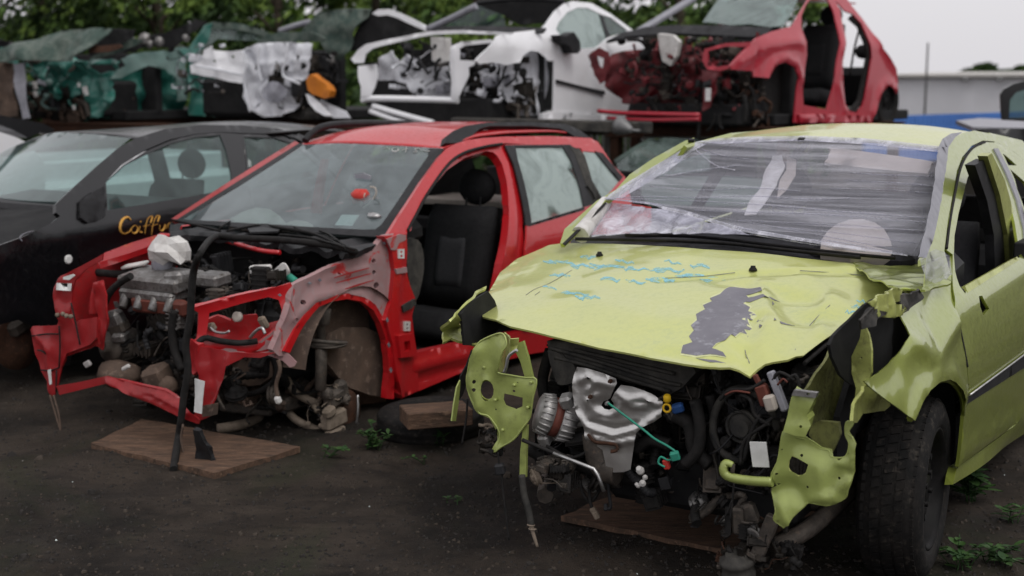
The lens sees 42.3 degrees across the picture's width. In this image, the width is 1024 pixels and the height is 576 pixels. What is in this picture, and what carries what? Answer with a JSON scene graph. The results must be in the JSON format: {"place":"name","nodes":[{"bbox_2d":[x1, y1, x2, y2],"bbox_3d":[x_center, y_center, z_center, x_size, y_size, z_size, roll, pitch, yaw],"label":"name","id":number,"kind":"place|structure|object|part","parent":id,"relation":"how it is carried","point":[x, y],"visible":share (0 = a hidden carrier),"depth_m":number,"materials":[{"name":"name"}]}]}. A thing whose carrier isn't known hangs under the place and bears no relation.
{"place":"outdoors","nodes":[
{"label":"outdoors","id":0,"kind":"place"},
{"bbox_2d":[0,101,1023,575],"bbox_3d":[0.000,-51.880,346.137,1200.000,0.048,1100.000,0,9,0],"label":"ground","id":1,"kind":"structure","parent":0,"point":[38,411],"depth_m":5.23,"materials":[{"name":"black asphalt"}]},
{"bbox_2d":[0,0,116,151],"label":"broadleaf tree","id":2,"kind":"object","parent":1,"relation":"on","point":[48,28],"visible":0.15,"depth_m":27.25,"materials":[{"name":"green plant"}]},
{"bbox_2d":[0,0,154,53],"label":"broadleaf tree","id":3,"kind":"object","parent":1,"relation":"on","point":[10,21],"visible":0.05,"depth_m":28.65,"materials":[{"name":"green plant"}]},
{"bbox_2d":[0,115,229,195],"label":"pale car","id":4,"kind":"object","parent":1,"relation":"on","point":[63,171],"visible":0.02,"depth_m":11.43,"materials":[{"name":"clear glass"}]},
{"bbox_2d":[52,0,248,148],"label":"broadleaf tree","id":5,"kind":"object","parent":1,"relation":"on","point":[184,12],"visible":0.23,"depth_m":27.62,"materials":[{"name":"green plant"}]},
{"bbox_2d":[91,419,299,478],"bbox_3d":[-1.512,0.724,6.040,0.989,0.032,0.504,5,10,31],"label":"wooden board","id":6,"kind":"object","parent":1,"relation":"on","point":[148,441],"visible":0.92,"depth_m":5.97,"materials":[{"name":"brown wood"}]},
{"bbox_2d":[0,121,420,369],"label":"black hatchback","id":7,"kind":"object","parent":1,"relation":"on","point":[48,238],"visible":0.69,"depth_m":7.95,"materials":[{"name":"clear paint"}]},
{"bbox_3d":[-2.100,-0.251,8.043,0.271,1.331,1.646,5,10,31],"label":"front door","id":8,"kind":"part","parent":7,"relation":"part of","materials":[{"name":"black paint"}]},
{"bbox_3d":[-1.463,-0.414,9.097,0.248,1.302,1.284,5,10,31],"label":"rear door","id":9,"kind":"part","parent":7,"relation":"part of","materials":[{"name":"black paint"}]},
{"bbox_2d":[161,0,396,150],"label":"broadleaf tree","id":10,"kind":"object","parent":1,"relation":"on","point":[275,24],"visible":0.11,"depth_m":30.46,"materials":[{"name":"green plant"}]},
{"bbox_2d":[33,121,528,182],"bbox_3d":[-3.715,-1.132,14.111,8.574,1.228,0.250,4,10,24],"label":"storage rack","id":11,"kind":"object","parent":1,"relation":"on","point":[270,145],"visible":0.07,"depth_m":14.25,"materials":[{"name":"metal"}]},
{"bbox_2d":[0,28,135,118],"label":"olive wreck","id":12,"kind":"object","parent":11,"relation":"on","point":[64,46],"visible":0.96,"depth_m":13.68,"materials":[{"name":"paint"}]},
{"bbox_2d":[0,19,270,121],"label":"green wreck","id":13,"kind":"object","parent":11,"relation":"on","point":[117,84],"visible":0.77,"depth_m":14.55,"materials":[{"name":"paint"}]},
{"bbox_2d":[178,23,212,75],"bbox_3d":[-3.607,-2.720,15.117,0.043,0.619,0.565,5,10,29],"label":"door upper","id":14,"kind":"structure","parent":13,"relation":"in","point":[203,37],"depth_m":15.14,"materials":[{"name":"green paint"}]},
{"bbox_2d":[187,75,217,116],"bbox_3d":[-3.444,-2.220,15.410,0.090,0.505,0.921,5,10,31],"label":"side door","id":15,"kind":"structure","parent":13,"relation":"in","point":[195,107],"depth_m":15.15,"materials":[{"name":"green paint"}]},
{"bbox_2d":[451,117,652,133],"bbox_3d":[0.364,-1.489,12.115,1.828,0.100,0.300,2,9,5],"label":"dark plank","id":16,"kind":"object","parent":11,"relation":"on","point":[601,126],"visible":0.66,"depth_m":11.94,"materials":[{"name":"brown wood"}]},
{"bbox_2d":[612,116,639,134],"bbox_3d":[1.012,-1.450,11.849,0.174,0.172,0.233,-7,11,-38],"label":"pipe end","id":17,"kind":"object","parent":16,"relation":"on","point":[621,125],"visible":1,"depth_m":11.83,"materials":[{"name":"metal"}]},
{"bbox_2d":[321,444,349,457],"bbox_3d":[-0.784,0.733,5.915,0.138,0.063,0.063,2,9,11],"label":"weed","id":18,"kind":"object","parent":1,"relation":"on","point":[345,447],"visible":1,"depth_m":5.92,"materials":[{"name":"green plant"}]},
{"bbox_2d":[31,120,640,470],"bbox_3d":[-0.797,-0.200,7.788,1.928,1.525,4.512,5,10,31],"label":"wrecked red car","id":19,"kind":"object","parent":1,"relation":"on","point":[259,313],"visible":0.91,"depth_m":6.70,"materials":[{"name":"clear paint"}]},
{"bbox_2d":[504,144,601,255],"bbox_3d":[0.221,-0.341,8.222,0.280,1.111,1.112,5,10,31],"label":"rear door","id":20,"kind":"structure","parent":19,"relation":"in","point":[560,196],"depth_m":8.14,"materials":[{"name":"red paint"}]},
{"bbox_2d":[42,118,641,170],"bbox_3d":[-2.445,-1.452,16.181,8.598,1.228,0.250,4,10,24],"label":"storage rack","id":21,"kind":"object","parent":1,"relation":"on","point":[411,156],"visible":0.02,"depth_m":16.37,"materials":[{"name":"metal"}]},
{"bbox_2d":[166,8,426,121],"bbox_3d":[-1.583,-2.422,14.675,2.971,1.211,3.372,5,10,31],"label":"crumpled white wreck","id":22,"kind":"object","parent":21,"relation":"on","point":[271,77],"visible":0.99,"depth_m":13.60,"materials":[{"name":"paint"}]},
{"bbox_2d":[351,0,657,121],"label":"white hatchback","id":23,"kind":"object","parent":21,"relation":"on","point":[545,71],"visible":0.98,"depth_m":12.71,"materials":[{"name":"paint"}]},
{"bbox_3d":[0.691,-2.129,13.267,0.079,0.872,1.241,5,10,31],"label":"front door","id":24,"kind":"part","parent":23,"relation":"part of","materials":[{"name":"white paint"}]},
{"bbox_2d":[313,375,386,404],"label":"wood block","id":25,"kind":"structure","parent":1,"relation":"on","point":[364,399],"depth_m":6.87,"materials":[{"name":"brown wood"}]},
{"bbox_2d":[356,419,392,450],"bbox_3d":[-0.622,0.683,6.071,0.187,0.121,0.143,6,11,36],"label":"weed","id":26,"kind":"object","parent":1,"relation":"on","point":[371,437],"visible":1,"depth_m":6.07,"materials":[{"name":"green plant"}]},
{"bbox_2d":[2,0,751,139],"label":"wood","id":27,"kind":"object","parent":1,"relation":"on","point":[388,4],"visible":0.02,"depth_m":37.98,"materials":[{"name":"green plant"}]},
{"bbox_2d":[299,0,465,150],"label":"broadleaf tree","id":28,"kind":"object","parent":1,"relation":"on","point":[420,8],"visible":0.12,"depth_m":32.22,"materials":[{"name":"green plant"}]},
{"bbox_2d":[402,454,426,463],"bbox_3d":[-0.433,0.757,5.839,0.121,0.046,0.050,-1,9,-8],"label":"weed","id":29,"kind":"object","parent":1,"relation":"on","point":[423,456],"visible":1,"depth_m":5.83,"materials":[{"name":"green plant"}]},
{"bbox_2d":[19,68,835,177],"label":"undergrowth","id":30,"kind":"object","parent":1,"relation":"on","point":[817,154],"visible":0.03,"depth_m":23.50,"materials":[{"name":"green plant"}]},
{"bbox_2d":[376,396,483,444],"bbox_3d":[-0.389,0.632,6.340,0.514,0.126,0.514,-1,11,0],"label":"old tyre","id":31,"kind":"object","parent":1,"relation":"on","point":[388,416],"visible":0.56,"depth_m":6.16,"materials":[{"name":"black rubber"}]},
{"bbox_2d":[399,400,472,429],"bbox_3d":[-0.346,0.577,6.020,0.300,0.075,0.180,-3,9,-17],"label":"wood block","id":32,"kind":"object","parent":31,"relation":"on","point":[425,415],"depth_m":5.95,"materials":[{"name":"brown wood"}]},
{"bbox_2d":[432,429,450,445],"bbox_3d":[-0.323,0.688,6.063,0.084,0.082,0.056,1,9,6],"label":"weed","id":33,"kind":"object","parent":1,"relation":"on","point":[439,433],"visible":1,"depth_m":6.06,"materials":[{"name":"green plant"}]},
{"bbox_2d":[442,495,461,504],"bbox_3d":[-0.237,0.849,5.312,0.056,0.042,0.088,7,11,36],"label":"weed","id":34,"kind":"object","parent":1,"relation":"on","point":[457,496],"visible":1,"depth_m":5.31,"materials":[{"name":"green plant"}]},
{"bbox_2d":[400,0,590,157],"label":"broadleaf tree","id":35,"kind":"object","parent":1,"relation":"on","point":[476,19],"visible":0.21,"depth_m":29.09,"materials":[{"name":"green plant"}]},
{"bbox_2d":[463,0,661,43],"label":"broadleaf tree","id":36,"kind":"object","parent":1,"relation":"on","point":[618,15],"visible":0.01,"depth_m":31.99,"materials":[{"name":"green plant"}]},
{"bbox_2d":[604,132,609,158],"bbox_3d":[1.049,-1.121,14.499,0.275,1.187,0.275,0,9,0],"label":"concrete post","id":37,"kind":"object","parent":1,"relation":"on","point":[607,145],"visible":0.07,"depth_m":14.40,"materials":[{"name":"black concrete"}]},
{"bbox_2d":[590,135,698,170],"bbox_3d":[1.649,-1.584,16.469,1.647,1.360,0.055,0,9,0],"label":"palisade fence","id":38,"kind":"object","parent":1,"relation":"on","point":[602,143],"depth_m":16.41,"materials":[{"name":"metal"}]},
{"bbox_2d":[594,0,736,139],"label":"broadleaf tree","id":39,"kind":"object","parent":1,"relation":"on","point":[707,14],"visible":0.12,"depth_m":29.89,"materials":[{"name":"green plant"}]},
{"bbox_2d":[561,494,814,553],"bbox_3d":[0.696,0.869,5.123,0.769,0.027,0.685,6,11,34],"label":"wooden board","id":40,"kind":"object","parent":1,"relation":"on","point":[667,524],"visible":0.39,"depth_m":4.97,"materials":[{"name":"brown wood"}]},
{"bbox_2d":[604,124,789,170],"bbox_3d":[1.790,-0.966,12.976,2.150,1.248,0.250,7,11,40],"label":"storage rack","id":41,"kind":"object","parent":1,"relation":"on","point":[782,146],"visible":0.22,"depth_m":12.96,"materials":[{"name":"metal"}]},
{"bbox_2d":[588,0,907,137],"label":"crimson hatchback","id":42,"kind":"object","parent":41,"relation":"on","point":[769,71],"visible":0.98,"depth_m":12.79,"materials":[{"name":"paint"}]},
{"bbox_2d":[614,135,805,232],"bbox_3d":[1.857,-0.790,13.029,1.682,1.396,4.200,1,9,6],"label":"dark green car","id":43,"kind":"object","parent":1,"relation":"on","point":[739,185],"visible":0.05,"depth_m":11.99,"materials":[{"name":"clear glass"}]},
{"bbox_2d":[440,123,1023,575],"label":"lime hatchback","id":44,"kind":"object","parent":1,"relation":"on","point":[772,357],"visible":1,"depth_m":4.61,"materials":[{"name":"paint"}]},
{"bbox_3d":[1.053,-0.032,7.157,0.124,0.780,3.100,5,10,31],"label":"far door","id":45,"kind":"part","parent":44,"relation":"part of","materials":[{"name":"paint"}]},
{"bbox_3d":[1.950,0.046,5.512,0.358,1.248,2.034,5,10,31],"label":"front door","id":46,"kind":"part","parent":44,"relation":"part of","materials":[{"name":"paint"}]},
{"bbox_3d":[2.413,-0.062,6.271,0.328,1.201,0.905,5,10,31],"label":"rear door","id":47,"kind":"part","parent":44,"relation":"part of","materials":[{"name":"paint"}]},
{"bbox_2d":[697,0,828,143],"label":"broadleaf tree","id":48,"kind":"object","parent":1,"relation":"on","point":[810,15],"visible":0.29,"depth_m":32.48,"materials":[{"name":"green plant"}]},
{"bbox_2d":[762,121,905,191],"bbox_3d":[3.336,-1.247,14.790,2.150,1.248,0.250,7,11,40],"label":"storage rack","id":49,"kind":"object","parent":1,"relation":"on","point":[891,180],"visible":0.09,"depth_m":14.14,"materials":[{"name":"metal"}]},
{"bbox_2d":[923,43,928,114],"bbox_3d":[12.354,-5.862,39.569,0.175,2.892,0.175,0,9,0],"label":"pole","id":50,"kind":"object","parent":1,"relation":"on","point":[925,94],"visible":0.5,"depth_m":39.50,"materials":[{"name":"metal"}]},
{"bbox_2d":[862,111,1023,160],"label":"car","id":51,"kind":"object","parent":1,"relation":"on","point":[943,120],"visible":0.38,"depth_m":28.50,"materials":[{"name":"blue metal"}]},
{"bbox_2d":[897,72,1023,114],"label":"warehouse","id":52,"kind":"structure","parent":1,"relation":"on","point":[957,92],"depth_m":49.91,"materials":[{"name":"metal"}]},
{"bbox_2d":[938,533,998,570],"bbox_3d":[1.565,0.931,4.623,0.201,0.097,0.156,-4,10,-25],"label":"weed","id":53,"kind":"object","parent":1,"relation":"on","point":[960,553],"visible":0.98,"depth_m":4.60,"materials":[{"name":"green plant"}]},
{"bbox_2d":[957,67,986,71],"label":"distant tree","id":54,"kind":"object","parent":1,"relation":"on","point":[968,69],"visible":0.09,"depth_m":147.34,"materials":[{"name":"green plant"}]},
{"bbox_2d":[950,465,1002,502],"bbox_3d":[1.822,0.766,5.306,0.213,0.192,0.248,-2,9,-10],"label":"weed","id":55,"kind":"object","parent":1,"relation":"on","point":[972,481],"visible":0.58,"depth_m":5.29,"materials":[{"name":"green plant"}]},
{"bbox_2d":[969,61,1000,71],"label":"distant tree","id":56,"kind":"object","parent":1,"relation":"on","point":[987,66],"visible":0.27,"depth_m":147.12,"materials":[{"name":"green plant"}]},
{"bbox_2d":[956,81,1023,196],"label":"dark estate","id":57,"kind":"object","parent":1,"relation":"on","point":[1005,125],"visible":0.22,"depth_m":10.97,"materials":[{"name":"black paint"}]},
{"bbox_2d":[967,540,1023,566],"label":"weed","id":58,"kind":"object","parent":1,"relation":"on","point":[1001,556],"visible":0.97,"depth_m":4.64,"materials":[{"name":"green plant"}]},
{"bbox_2d":[998,68,1014,71],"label":"distant tree","id":59,"kind":"object","parent":1,"relation":"on","point":[1007,70],"visible":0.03,"depth_m":147.20,"materials":[{"name":"green plant"}]},
{"bbox_2d":[990,503,1023,523],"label":"weed","id":60,"kind":"object","parent":1,"relation":"on","point":[1006,508],"visible":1,"depth_m":5.07,"materials":[{"name":"green plant"}]},
{"bbox_2d":[1011,64,1023,71],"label":"distant tree","id":61,"kind":"object","parent":1,"relation":"on","point":[1018,68],"visible":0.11,"depth_m":147.25,"materials":[{"name":"green plant"}]},
{"bbox_2d":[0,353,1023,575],"bbox_3d":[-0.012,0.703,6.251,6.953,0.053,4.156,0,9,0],"label":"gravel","id":62,"kind":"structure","parent":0,"point":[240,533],"depth_m":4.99,"materials":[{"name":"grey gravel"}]},
{"bbox_2d":[1,0,1023,73],"label":"sky","id":63,"kind":"structure","parent":0,"point":[960,34],"materials":[{"name":"white"}]}
]}

